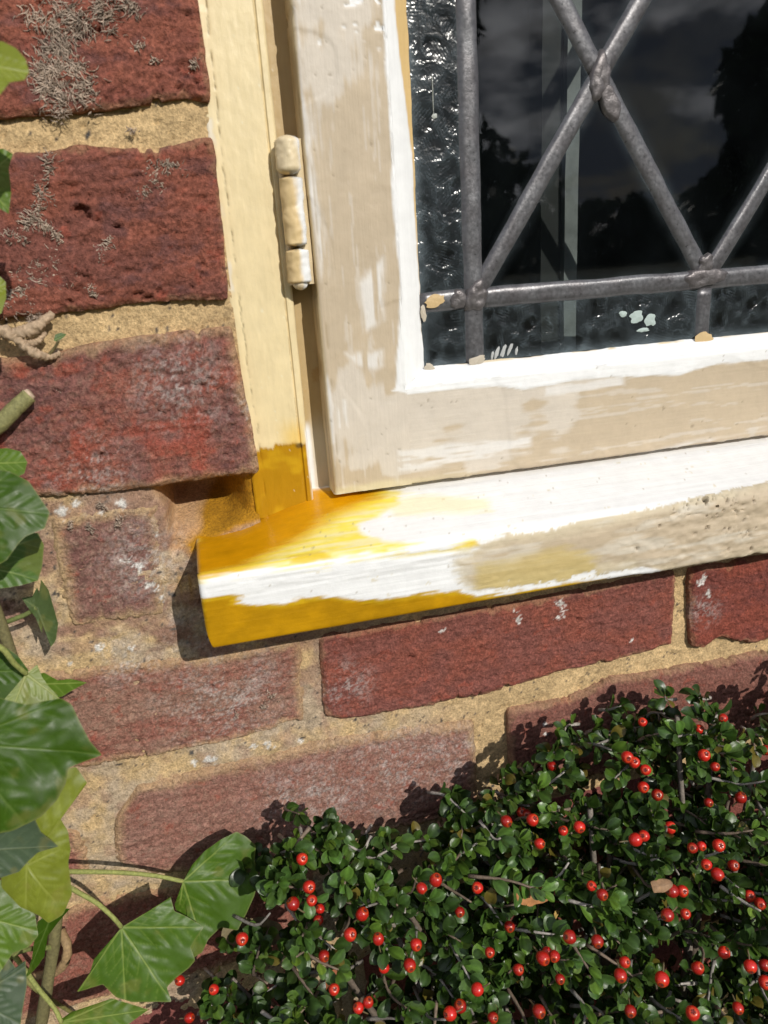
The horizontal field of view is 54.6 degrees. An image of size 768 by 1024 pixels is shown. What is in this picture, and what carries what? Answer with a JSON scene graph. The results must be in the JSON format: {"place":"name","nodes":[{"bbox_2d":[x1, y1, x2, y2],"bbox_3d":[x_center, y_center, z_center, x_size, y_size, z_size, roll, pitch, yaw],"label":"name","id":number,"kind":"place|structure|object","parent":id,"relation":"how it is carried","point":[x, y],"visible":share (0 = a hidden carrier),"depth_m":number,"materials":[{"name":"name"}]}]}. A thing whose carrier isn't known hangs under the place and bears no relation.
{"place":"outdoors","nodes":[
{"label":"outdoors","id":0,"kind":"place"},
{"label":"ground","id":1,"kind":"structure","parent":0,"visible":0},
{"bbox_2d":[0,41,258,1023],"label":"ivy plant","id":2,"kind":"object","parent":1,"relation":"on","point":[44,747],"visible":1,"depth_m":0.33,"materials":[{"name":"green plant"}]},
{"bbox_2d":[0,0,767,1023],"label":"brick wall","id":3,"kind":"structure","parent":1,"relation":"on","point":[128,434],"depth_m":0.37,"materials":[{"name":"red brick"}]},
{"bbox_2d":[0,389,34,434],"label":"cut stem","id":4,"kind":"object","parent":3,"relation":"attached to","point":[16,407],"visible":1,"depth_m":0.31,"materials":[{"name":"green plant"}]},
{"bbox_2d":[0,310,65,360],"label":"ivy root","id":5,"kind":"object","parent":3,"relation":"attached to","point":[17,335],"visible":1,"depth_m":0.30,"materials":[{"name":"beige plant"}]},
{"bbox_2d":[196,0,767,647],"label":"casement window","id":6,"kind":"structure","parent":3,"relation":"attached to","point":[392,476],"depth_m":0.35,"materials":[{"name":"paint"}]},
{"bbox_2d":[175,679,767,1023],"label":"berry shrub","id":7,"kind":"object","parent":1,"relation":"on","point":[610,902],"visible":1,"depth_m":0.38,"materials":[{"name":"green plant"}]},
{"bbox_2d":[221,917,282,945],"bbox_3d":[-0.069,0.222,0.394,0.032,0.015,0.010,-5,19,-4],"label":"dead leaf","id":8,"kind":"object","parent":7,"relation":"in","point":[267,923],"visible":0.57,"depth_m":0.40,"materials":[{"name":"beige plant"}]},
{"bbox_2d":[516,885,554,906],"bbox_3d":[0.076,0.194,0.379,0.022,0.012,0.009,-8,19,-12],"label":"dead leaf","id":9,"kind":"object","parent":7,"relation":"in","point":[529,901],"visible":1,"depth_m":0.38,"materials":[{"name":"plant"}]},
{"bbox_2d":[651,879,672,892],"bbox_3d":[0.128,0.172,0.344,0.012,0.007,0.006,-8,19,-12],"label":"dead leaf","id":10,"kind":"object","parent":7,"relation":"on","point":[661,885],"visible":1,"depth_m":0.34,"materials":[{"name":"beige plant"}]},
{"bbox_2d":[406,0,767,365],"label":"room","id":11,"kind":"object","parent":1,"relation":"on","point":[689,78],"depth_m":3.33,"materials":[{"name":"glass"}]},
{"bbox_2d":[529,0,581,356],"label":"window post","id":12,"kind":"object","parent":11,"relation":"in","point":[554,73],"depth_m":0.41,"materials":[{"name":"paint"}]}
]}

